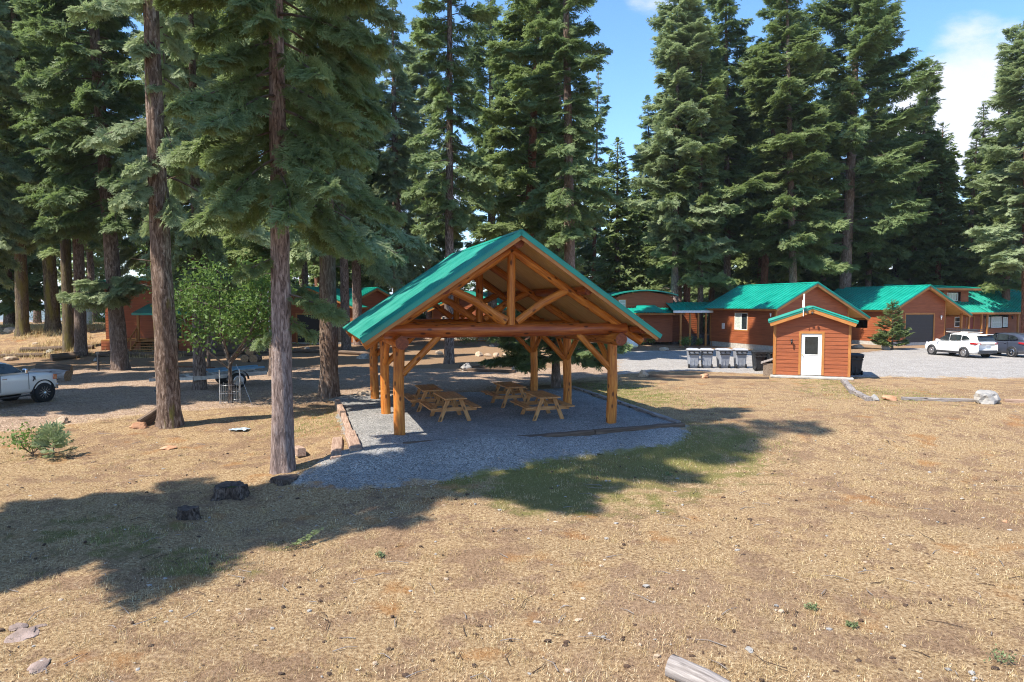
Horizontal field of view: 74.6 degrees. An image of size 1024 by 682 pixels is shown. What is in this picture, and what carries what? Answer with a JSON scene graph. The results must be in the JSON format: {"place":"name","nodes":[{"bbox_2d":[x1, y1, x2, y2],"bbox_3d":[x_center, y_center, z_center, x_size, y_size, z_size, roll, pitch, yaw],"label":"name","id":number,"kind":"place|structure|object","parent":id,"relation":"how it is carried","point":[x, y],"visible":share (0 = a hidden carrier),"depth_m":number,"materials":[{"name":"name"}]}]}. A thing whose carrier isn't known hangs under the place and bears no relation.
{"place":"outdoors","nodes":[
{"label":"outdoors","id":0,"kind":"place"},
{"bbox_2d":[0,322,260,358],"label":"tall dry grass","id":1,"kind":"structure","parent":0,"point":[90,326],"depth_m":49.52,"materials":[{"name":"beige plant"}]},
{"bbox_2d":[0,357,617,431],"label":"dirt road","id":2,"kind":"structure","parent":0,"point":[354,379],"depth_m":28.91,"materials":[{"name":"brown soil"}]},
{"bbox_2d":[0,362,57,402],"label":"pickup truck","id":3,"kind":"object","parent":2,"relation":"on","point":[16,383],"visible":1,"depth_m":24.33,"materials":[{"name":"white paint"}]},
{"bbox_2d":[149,365,266,390],"bbox_3d":[-13.250,1.508,29.291,4.601,1.057,2.220,-3,4,-41],"label":"boat trailer","id":4,"kind":"object","parent":2,"relation":"on","point":[246,370],"visible":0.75,"depth_m":29.31,"materials":[{"name":"metal"}]},
{"bbox_2d":[0,320,1023,681],"bbox_3d":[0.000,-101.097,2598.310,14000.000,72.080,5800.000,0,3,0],"label":"ground","id":5,"kind":"structure","parent":0,"point":[464,602],"depth_m":11.05,"materials":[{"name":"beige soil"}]},
{"bbox_2d":[0,1,41,290],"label":"fir tree","id":6,"kind":"object","parent":5,"relation":"on","point":[12,211],"visible":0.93,"depth_m":40.63,"materials":[{"name":"green plant"}]},
{"bbox_2d":[4,626,39,642],"bbox_3d":[-5.828,3.499,8.008,0.347,0.066,0.322,-1,3,-23],"label":"rock","id":7,"kind":"object","parent":5,"relation":"on","point":[26,633],"visible":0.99,"depth_m":7.98,"materials":[{"name":"grey stone"}]},
{"bbox_2d":[0,419,51,457],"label":"shrub","id":8,"kind":"object","parent":5,"relation":"on","point":[19,441],"visible":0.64,"depth_m":17.20,"materials":[{"name":"green plant"}]},
{"bbox_2d":[0,0,72,336],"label":"fir tree","id":9,"kind":"object","parent":5,"relation":"on","point":[22,325],"visible":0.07,"depth_m":50.29,"materials":[{"name":"green plant"}]},
{"bbox_2d":[0,129,72,325],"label":"fir tree","id":10,"kind":"object","parent":5,"relation":"on","point":[35,291],"visible":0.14,"depth_m":61.53,"materials":[{"name":"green plant"}]},
{"bbox_2d":[0,0,83,332],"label":"fir tree","id":11,"kind":"object","parent":5,"relation":"on","point":[48,253],"visible":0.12,"depth_m":51.27,"materials":[{"name":"green plant"}]},
{"bbox_2d":[4,5,96,351],"bbox_3d":[-30.732,-16.884,46.359,7.750,35.495,6.727,0,2,35],"label":"fir tree","id":12,"kind":"object","parent":5,"relation":"on","point":[67,287],"visible":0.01,"depth_m":46.31,"materials":[{"name":"green plant"}]},
{"bbox_2d":[30,368,71,380],"bbox_3d":[-21.805,1.646,31.787,1.661,0.700,0.662,0,3,0],"label":"fallen log","id":13,"kind":"object","parent":5,"relation":"on","point":[64,375],"visible":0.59,"depth_m":31.57,"materials":[{"name":"wood"}]},
{"bbox_2d":[31,419,77,457],"bbox_3d":[-11.736,2.596,17.242,1.234,1.278,0.981,2,4,34],"label":"shrub","id":14,"kind":"object","parent":5,"relation":"on","point":[55,434],"visible":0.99,"depth_m":17.08,"materials":[{"name":"green plant"}]},
{"bbox_2d":[1,0,143,356],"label":"fir tree","id":15,"kind":"object","parent":5,"relation":"on","point":[46,57],"visible":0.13,"depth_m":42.74,"materials":[{"name":"green plant"}]},
{"bbox_2d":[57,240,105,321],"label":"fir tree","id":16,"kind":"object","parent":5,"relation":"on","point":[99,269],"visible":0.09,"depth_m":92.27,"materials":[{"name":"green plant"}]},
{"bbox_2d":[71,29,103,321],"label":"fir tree","id":17,"kind":"object","parent":5,"relation":"on","point":[91,246],"visible":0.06,"depth_m":77.39,"materials":[{"name":"green plant"}]},
{"bbox_2d":[6,0,170,370],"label":"fir tree","id":18,"kind":"object","parent":5,"relation":"on","point":[104,40],"visible":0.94,"depth_m":35.45,"materials":[{"name":"green plant"}]},
{"bbox_2d":[101,11,170,277],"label":"fir tree","id":19,"kind":"object","parent":5,"relation":"on","point":[126,255],"visible":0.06,"depth_m":56.49,"materials":[{"name":"green plant"}]},
{"bbox_2d":[101,278,228,351],"bbox_3d":[-25.501,-1.794,49.798,8.500,5.660,10.655,0,3,-6],"label":"cabin","id":20,"kind":"object","parent":5,"relation":"on","point":[138,314],"visible":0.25,"depth_m":48.47,"materials":[{"name":"brown wood"}]},
{"bbox_2d":[64,0,269,428],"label":"fir tree","id":21,"kind":"object","parent":5,"relation":"on","point":[165,215],"visible":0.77,"depth_m":20.11,"materials":[{"name":"green plant"}]},
{"bbox_2d":[115,5,247,389],"bbox_3d":[-13.452,-9.106,27.965,5.081,22.796,6.573,0,3,-9],"label":"fir tree","id":22,"kind":"object","parent":5,"relation":"on","point":[210,246],"visible":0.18,"depth_m":27.56,"materials":[{"name":"green plant"}]},
{"bbox_2d":[117,240,253,368],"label":"leafy tree","id":23,"kind":"object","parent":5,"relation":"on","point":[208,341],"visible":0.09,"depth_m":36.02,"materials":[{"name":"green plant"}]},
{"bbox_2d":[176,505,201,520],"bbox_3d":[-6.026,3.274,12.587,0.550,0.375,0.541,0,3,0],"label":"tree stump","id":24,"kind":"object","parent":5,"relation":"on","point":[185,512],"visible":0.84,"depth_m":12.47,"materials":[{"name":"grey plant"}]},
{"bbox_2d":[175,9,244,351],"bbox_3d":[-20.689,-13.754,46.319,7.526,29.923,8.493,-1,3,-17],"label":"fir tree","id":25,"kind":"object","parent":5,"relation":"on","point":[187,208],"depth_m":46.50,"materials":[{"name":"green plant"}]},
{"bbox_2d":[210,481,249,500],"bbox_3d":[-5.826,3.155,14.021,0.902,0.411,0.938,0,3,0],"label":"tree stump","id":26,"kind":"object","parent":5,"relation":"on","point":[233,490],"visible":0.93,"depth_m":13.73,"materials":[{"name":"grey wood"}]},
{"bbox_2d":[174,248,305,402],"bbox_3d":[-10.202,-0.531,24.701,5.452,5.724,4.881,0,3,0],"label":"leafy tree","id":27,"kind":"object","parent":5,"relation":"on","point":[256,304],"visible":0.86,"depth_m":23.83,"materials":[{"name":"green plant"}]},
{"bbox_2d":[202,8,318,375],"bbox_3d":[-12.450,-9.823,33.407,6.651,23.621,6.050,0,3,-4],"label":"fir tree","id":28,"kind":"object","parent":5,"relation":"on","point":[253,249],"visible":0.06,"depth_m":32.98,"materials":[{"name":"green plant"}]},
{"bbox_2d":[146,0,408,474],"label":"fir tree","id":29,"kind":"object","parent":5,"relation":"on","point":[235,114],"visible":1,"depth_m":14.54,"materials":[{"name":"green plant"}]},
{"bbox_2d":[269,474,298,485],"bbox_3d":[-4.950,3.105,14.895,0.783,0.229,0.878,3,4,42],"label":"rock","id":30,"kind":"object","parent":5,"relation":"on","point":[283,479],"visible":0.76,"depth_m":14.72,"materials":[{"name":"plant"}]},
{"bbox_2d":[261,286,368,343],"bbox_3d":[-18.704,-2.474,65.972,9.594,5.566,9.090,0,3,3],"label":"garage cabin","id":31,"kind":"object","parent":5,"relation":"on","point":[298,312],"visible":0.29,"depth_m":62.00,"materials":[{"name":"brown wood"}]},
{"bbox_2d":[296,313,340,342],"bbox_3d":[-17.714,-1.197,61.990,4.480,2.740,0.095,0,3,3],"label":"garage door","id":32,"kind":"structure","parent":31,"relation":"in","point":[313,324],"depth_m":62.02,"materials":[{"name":"grey wood"}]},
{"bbox_2d":[202,0,436,397],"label":"fir tree","id":33,"kind":"object","parent":5,"relation":"on","point":[380,272],"visible":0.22,"depth_m":25.96,"materials":[{"name":"green plant"}]},
{"bbox_2d":[308,79,389,291],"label":"fir tree","id":34,"kind":"object","parent":5,"relation":"on","point":[365,280],"visible":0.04,"depth_m":77.04,"materials":[{"name":"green plant"}]},
{"bbox_2d":[315,10,389,344],"bbox_3d":[-13.829,-16.590,59.334,10.197,34.495,7.903,-2,4,-19],"label":"fir tree","id":35,"kind":"object","parent":5,"relation":"on","point":[356,290],"visible":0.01,"depth_m":59.92,"materials":[{"name":"green plant"}]},
{"bbox_2d":[334,11,382,349],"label":"fir tree","id":36,"kind":"object","parent":5,"relation":"on","point":[344,303],"visible":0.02,"depth_m":53.46,"materials":[{"name":"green plant"}]},
{"bbox_2d":[349,287,390,312],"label":"cabin","id":37,"kind":"object","parent":5,"relation":"on","point":[372,297],"visible":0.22,"depth_m":65.70,"materials":[{"name":"brown wood"}]},
{"bbox_2d":[366,0,439,292],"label":"fir tree","id":38,"kind":"object","parent":5,"relation":"on","point":[394,161],"visible":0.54,"depth_m":57.00,"materials":[{"name":"green plant"}]},
{"bbox_2d":[381,33,467,338],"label":"fir tree","id":39,"kind":"object","parent":5,"relation":"on","point":[417,70],"visible":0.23,"depth_m":69.90,"materials":[{"name":"green plant"}]},
{"bbox_2d":[400,0,503,363],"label":"fir tree","id":40,"kind":"object","parent":5,"relation":"on","point":[458,73],"visible":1,"depth_m":40.39,"materials":[{"name":"green plant"}]},
{"bbox_2d":[427,291,517,340],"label":"cabin","id":41,"kind":"object","parent":5,"relation":"on","point":[436,314],"visible":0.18,"depth_m":70.07,"materials":[{"name":"brown wood"}]},
{"bbox_2d":[437,0,529,341],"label":"fir tree","id":42,"kind":"object","parent":5,"relation":"on","point":[475,59],"visible":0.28,"depth_m":65.02,"materials":[{"name":"green plant"}]},
{"bbox_2d":[291,388,690,489],"bbox_3d":[-0.934,2.526,21.679,11.464,0.675,13.292,-1,3,-15],"label":"gravel pad","id":43,"kind":"object","parent":5,"relation":"on","point":[471,454],"visible":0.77,"depth_m":17.69,"materials":[{"name":"grey gravel"}]},
{"bbox_2d":[404,384,450,411],"bbox_3d":[-2.850,1.966,22.988,1.596,0.771,1.645,-1,3,-17],"label":"picnic table","id":44,"kind":"object","parent":43,"relation":"on","point":[425,389],"visible":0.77,"depth_m":22.53,"materials":[{"name":"brown wood"}]},
{"bbox_2d":[419,391,481,421],"bbox_3d":[-1.950,2.070,21.041,1.596,0.771,1.645,-1,3,-19],"label":"picnic table","id":45,"kind":"object","parent":43,"relation":"on","point":[452,396],"visible":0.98,"depth_m":20.61,"materials":[{"name":"brown wood"}]},
{"bbox_2d":[342,229,661,434],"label":"log pavilion","id":46,"kind":"structure","parent":43,"relation":"on","point":[543,290],"depth_m":19.67,"materials":[{"name":"brown wood"}]},
{"bbox_2d":[481,382,533,407],"bbox_3d":[-0.100,1.920,23.837,1.596,0.771,1.645,-1,3,-19],"label":"picnic table","id":47,"kind":"object","parent":43,"relation":"on","point":[509,386],"visible":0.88,"depth_m":23.40,"materials":[{"name":"brown wood"}]},
{"bbox_2d":[510,390,574,420],"bbox_3d":[0.930,2.057,21.290,1.596,0.771,1.645,-1,3,-18],"label":"picnic table","id":48,"kind":"object","parent":43,"relation":"on","point":[542,395],"visible":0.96,"depth_m":20.87,"materials":[{"name":"brown wood"}]},
{"bbox_2d":[618,401,680,422],"bbox_3d":[4.460,2.379,22.359,0.175,0.200,4.405,-1,3,-14],"label":"landscape timber","id":49,"kind":"object","parent":43,"relation":"on","point":[654,414],"visible":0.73,"depth_m":21.97,"materials":[{"name":"grey wood"}]},
{"bbox_2d":[0,433,1023,681],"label":"ground litter","id":50,"kind":"object","parent":5,"relation":"on","point":[474,665],"visible":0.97,"depth_m":9.04,"materials":[{"name":"brown plant"}]},
{"bbox_2d":[0,405,1023,681],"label":"fallen twigs","id":51,"kind":"object","parent":5,"relation":"on","point":[504,555],"depth_m":9.74,"materials":[{"name":"brown wood"}]},
{"bbox_2d":[80,377,971,580],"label":"green grass","id":52,"kind":"structure","parent":5,"relation":"on","point":[837,393],"depth_m":18.40,"materials":[{"name":"green plant"}]},
{"bbox_2d":[458,0,602,339],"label":"fir tree","id":53,"kind":"object","parent":5,"relation":"on","point":[517,31],"visible":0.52,"depth_m":48.16,"materials":[{"name":"green plant"}]},
{"bbox_2d":[517,430,594,436],"bbox_3d":[1.125,2.578,18.143,2.378,0.211,0.215,-1,3,-21],"label":"landscape timber","id":54,"kind":"object","parent":5,"relation":"on","point":[575,433],"visible":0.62,"depth_m":18.21,"materials":[{"name":"brown wood"}]},
{"bbox_2d":[477,270,636,387],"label":"spruce","id":55,"kind":"object","parent":5,"relation":"on","point":[517,357],"visible":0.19,"depth_m":29.01,"materials":[{"name":"green plant"}]},
{"bbox_2d":[499,0,623,268],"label":"fir tree","id":56,"kind":"object","parent":5,"relation":"on","point":[569,211],"visible":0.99,"depth_m":42.62,"materials":[{"name":"green plant"}]},
{"bbox_2d":[519,2,606,342],"bbox_3d":[4.011,-16.665,60.821,7.903,34.495,10.197,4,6,45],"label":"fir tree","id":57,"kind":"object","parent":5,"relation":"on","point":[600,169],"visible":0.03,"depth_m":60.53,"materials":[{"name":"green plant"}]},
{"bbox_2d":[575,66,620,280],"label":"fir tree","id":58,"kind":"object","parent":5,"relation":"on","point":[590,252],"visible":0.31,"depth_m":95.58,"materials":[{"name":"green plant"}]},
{"bbox_2d":[589,137,646,297],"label":"fir tree","id":59,"kind":"object","parent":5,"relation":"on","point":[614,243],"visible":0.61,"depth_m":72.77,"materials":[{"name":"green plant"}]},
{"bbox_2d":[613,172,659,289],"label":"fir tree","id":60,"kind":"object","parent":5,"relation":"on","point":[642,218],"visible":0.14,"depth_m":82.46,"materials":[{"name":"green plant"}]},
{"bbox_2d":[592,422,684,434],"bbox_3d":[3.633,2.510,19.141,2.963,0.198,0.213,-1,3,-22],"label":"landscape timber","id":61,"kind":"object","parent":5,"relation":"on","point":[629,428],"visible":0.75,"depth_m":19.00,"materials":[{"name":"brown wood"}]},
{"bbox_2d":[628,95,660,287],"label":"fir tree","id":62,"kind":"object","parent":5,"relation":"on","point":[644,126],"visible":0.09,"depth_m":93.54,"materials":[{"name":"green plant"}]},
{"bbox_2d":[608,290,685,341],"bbox_3d":[11.786,-2.285,63.547,6.700,4.970,9.000,0,3,-4],"label":"cabin","id":63,"kind":"object","parent":5,"relation":"on","point":[653,309],"visible":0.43,"depth_m":60.61,"materials":[{"name":"brown wood"}]},
{"bbox_2d":[645,94,708,301],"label":"fir tree","id":64,"kind":"object","parent":5,"relation":"on","point":[664,285],"visible":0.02,"depth_m":80.67,"materials":[{"name":"green plant"}]},
{"bbox_2d":[620,0,740,343],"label":"fir tree","id":65,"kind":"object","parent":5,"relation":"on","point":[674,53],"visible":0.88,"depth_m":60.93,"materials":[{"name":"green plant"}]},
{"bbox_2d":[640,2,738,301],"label":"fir tree","id":66,"kind":"object","parent":5,"relation":"on","point":[659,272],"visible":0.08,"depth_m":66.39,"materials":[{"name":"green plant"}]},
{"bbox_2d":[666,302,712,345],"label":"covered walkway","id":67,"kind":"structure","parent":5,"relation":"on","point":[686,325],"depth_m":60.09,"materials":[{"name":"brown wood"}]},
{"bbox_2d":[665,654,730,681],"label":"weathered log","id":68,"kind":"object","parent":5,"relation":"on","point":[679,669],"visible":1,"depth_m":6.97,"materials":[{"name":"grey wood"}]},
{"bbox_2d":[649,14,748,333],"bbox_3d":[17.317,-14.754,61.980,9.444,30.550,7.982,1,1,43],"label":"fir tree","id":69,"kind":"object","parent":5,"relation":"on","point":[713,101],"visible":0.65,"depth_m":60.91,"materials":[{"name":"green plant"}]},
{"bbox_2d":[649,375,768,378],"bbox_3d":[9.684,1.789,33.171,5.699,0.176,0.216,0,3,9],"label":"landscape timber","id":70,"kind":"object","parent":5,"relation":"on","point":[716,377],"visible":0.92,"depth_m":33.04,"materials":[{"name":"wood"}]},
{"bbox_2d":[682,111,741,332],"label":"fir tree","id":71,"kind":"object","parent":5,"relation":"on","point":[718,267],"visible":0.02,"depth_m":85.10,"materials":[{"name":"green plant"}]},
{"bbox_2d":[703,0,767,294],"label":"fir tree","id":72,"kind":"object","parent":5,"relation":"on","point":[738,224],"visible":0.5,"depth_m":69.42,"materials":[{"name":"green plant"}]},
{"bbox_2d":[731,124,788,285],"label":"fir tree","id":73,"kind":"object","parent":5,"relation":"on","point":[747,265],"visible":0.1,"depth_m":81.08,"materials":[{"name":"green plant"}]},
{"bbox_2d":[735,0,814,283],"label":"fir tree","id":74,"kind":"object","parent":5,"relation":"on","point":[765,12],"visible":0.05,"depth_m":74.20,"materials":[{"name":"green plant"}]},
{"bbox_2d":[704,282,870,349],"bbox_3d":[23.038,-2.028,57.297,9.601,5.724,9.290,-1,3,-20],"label":"cabin","id":75,"kind":"object","parent":5,"relation":"on","point":[740,315],"visible":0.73,"depth_m":54.61,"materials":[{"name":"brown wood"}]},
{"bbox_2d":[734,312,747,330],"bbox_3d":[19.021,-1.635,55.800,0.085,1.580,1.780,-1,3,-20],"label":"window","id":76,"kind":"structure","parent":75,"relation":"in","point":[740,318],"depth_m":55.78,"materials":[{"name":"white glass"}]},
{"bbox_2d":[751,63,830,283],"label":"fir tree","id":77,"kind":"object","parent":5,"relation":"on","point":[771,275],"visible":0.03,"depth_m":78.13,"materials":[{"name":"green plant"}]},
{"bbox_2d":[731,0,860,282],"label":"fir tree","id":78,"kind":"object","parent":5,"relation":"on","point":[796,148],"visible":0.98,"depth_m":62.14,"materials":[{"name":"green plant"}]},
{"bbox_2d":[768,294,858,379],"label":"shed","id":79,"kind":"structure","parent":5,"relation":"on","point":[811,342],"depth_m":32.89,"materials":[{"name":"brown wood"}]},
{"bbox_2d":[798,331,824,374],"bbox_3d":[14.677,0.598,32.978,1.150,2.140,0.125,1,3,21],"label":"door","id":80,"kind":"structure","parent":79,"relation":"in","point":[811,344],"depth_m":32.98,"materials":[{"name":"white paint"}]},
{"bbox_2d":[805,85,863,290],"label":"fir tree","id":81,"kind":"object","parent":5,"relation":"on","point":[832,284],"visible":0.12,"depth_m":78.24,"materials":[{"name":"green plant"}]},
{"bbox_2d":[742,0,946,288],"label":"fir tree","id":82,"kind":"object","parent":5,"relation":"on","point":[875,27],"visible":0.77,"depth_m":65.61,"materials":[{"name":"green plant"}]},
{"bbox_2d":[839,54,912,286],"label":"fir tree","id":83,"kind":"object","parent":5,"relation":"on","point":[871,263],"visible":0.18,"depth_m":75.39,"materials":[{"name":"green plant"}]},
{"bbox_2d":[865,300,913,349],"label":"young fir","id":84,"kind":"object","parent":5,"relation":"on","point":[881,336],"visible":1,"depth_m":54.16,"materials":[{"name":"green plant"}]},
{"bbox_2d":[862,129,932,285],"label":"fir tree","id":85,"kind":"object","parent":5,"relation":"on","point":[893,270],"visible":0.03,"depth_m":82.48,"materials":[{"name":"green plant"}]},
{"bbox_2d":[833,284,972,345],"bbox_3d":[35.896,-2.424,64.696,9.800,5.724,10.090,-1,3,-20],"label":"garage cabin","id":86,"kind":"object","parent":5,"relation":"on","point":[926,308],"visible":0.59,"depth_m":60.77,"materials":[{"name":"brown wood"}]},
{"bbox_2d":[904,313,934,342],"bbox_3d":[36.443,-1.074,60.185,3.680,2.870,0.095,-1,3,-20],"label":"garage door","id":87,"kind":"structure","parent":86,"relation":"in","point":[922,325],"depth_m":60.23,"materials":[{"name":"grey metal"}]},
{"bbox_2d":[888,58,960,284],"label":"fir tree","id":88,"kind":"object","parent":5,"relation":"on","point":[934,141],"visible":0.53,"depth_m":75.86,"materials":[{"name":"green plant"}]},
{"bbox_2d":[901,397,975,401],"bbox_3d":[16.136,2.222,25.299,2.704,0.170,0.217,1,3,11],"label":"landscape timber","id":89,"kind":"object","parent":5,"relation":"on","point":[940,399],"visible":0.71,"depth_m":25.21,"materials":[{"name":"wood"}]},
{"bbox_2d":[904,122,985,332],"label":"fir tree","id":90,"kind":"object","parent":5,"relation":"on","point":[938,257],"visible":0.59,"depth_m":75.31,"materials":[{"name":"green plant"}]},
{"bbox_2d":[884,284,1021,335],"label":"house","id":91,"kind":"structure","parent":5,"relation":"on","point":[979,305],"depth_m":66.84,"materials":[{"name":"brown wood"}]},
{"bbox_2d":[935,134,990,286],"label":"fir tree","id":92,"kind":"object","parent":5,"relation":"on","point":[971,193],"visible":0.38,"depth_m":74.89,"materials":[{"name":"green plant"}]},
{"bbox_2d":[958,102,1014,327],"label":"fir tree","id":93,"kind":"object","parent":5,"relation":"on","point":[979,131],"visible":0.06,"depth_m":83.24,"materials":[{"name":"green plant"}]},
{"bbox_2d":[974,390,1000,404],"bbox_3d":[17.469,2.059,24.769,1.046,0.514,0.780,-3,4,-43],"label":"rock","id":94,"kind":"object","parent":5,"relation":"on","point":[986,397],"visible":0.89,"depth_m":24.51,"materials":[{"name":"grey stone"}]},
{"bbox_2d":[957,60,1022,327],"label":"fir tree","id":95,"kind":"object","parent":5,"relation":"on","point":[1005,284],"visible":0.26,"depth_m":69.42,"materials":[{"name":"green plant"}]},
{"bbox_2d":[962,21,1023,332],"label":"fir tree","id":96,"kind":"object","parent":5,"relation":"on","point":[1010,85],"visible":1,"depth_m":61.72,"materials":[{"name":"green plant"}]},
{"bbox_2d":[0,0,1023,302],"label":"sky","id":97,"kind":"structure","parent":0,"point":[965,35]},
{"bbox_2d":[617,348,1023,378],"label":"gravel road","id":98,"kind":"structure","parent":0,"point":[913,362],"depth_m":40.61,"materials":[{"name":"grey gravel"}]},
{"bbox_2d":[686,348,699,367],"bbox_3d":[10.367,0.976,38.495,0.736,1.108,0.816,0,3,6],"label":"wheelie bin","id":99,"kind":"object","parent":98,"relation":"on","point":[693,354],"visible":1,"depth_m":38.23,"materials":[{"name":"grey plastic"}]},
{"bbox_2d":[700,348,713,367],"bbox_3d":[11.136,0.976,38.495,0.736,1.108,0.816,0,3,9],"label":"wheelie bin","id":100,"kind":"object","parent":98,"relation":"on","point":[706,354],"visible":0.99,"depth_m":38.23,"materials":[{"name":"grey plastic"}]},
{"bbox_2d":[715,348,730,367],"bbox_3d":[12.088,0.976,38.495,0.736,1.108,0.816,0,3,-3],"label":"wheelie bin","id":101,"kind":"object","parent":98,"relation":"on","point":[723,356],"visible":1,"depth_m":38.24,"materials":[{"name":"grey plastic"}]},
{"bbox_2d":[732,348,747,367],"bbox_3d":[13.055,0.976,38.495,0.736,1.108,0.816,0,3,3],"label":"wheelie bin","id":102,"kind":"object","parent":98,"relation":"on","point":[739,355],"visible":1,"depth_m":38.24,"materials":[{"name":"grey plastic"}]},
{"bbox_2d":[751,350,766,370],"bbox_3d":[13.577,1.057,36.969,0.736,1.108,0.816,0,3,4],"label":"wheelie bin","id":103,"kind":"object","parent":98,"relation":"on","point":[758,356],"visible":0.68,"depth_m":36.71,"materials":[{"name":"black plastic"}]},
{"bbox_2d":[851,353,863,374],"bbox_3d":[17.667,1.180,34.672,0.736,1.108,0.816,0,3,8],"label":"wheelie bin","id":104,"kind":"object","parent":98,"relation":"on","point":[857,359],"visible":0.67,"depth_m":34.39,"materials":[{"name":"black plastic"}]},
{"bbox_2d":[925,328,997,357],"bbox_3d":[31.505,0.118,47.349,2.180,1.953,4.650,-1,3,-11],"label":"parked car","id":105,"kind":"object","parent":98,"relation":"on","point":[963,344],"visible":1,"depth_m":46.07,"materials":[{"name":"white paint"}]},
{"bbox_2d":[978,333,1023,356],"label":"parked car","id":106,"kind":"object","parent":98,"relation":"on","point":[1010,344],"visible":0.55,"depth_m":46.38,"materials":[{"name":"metal"}]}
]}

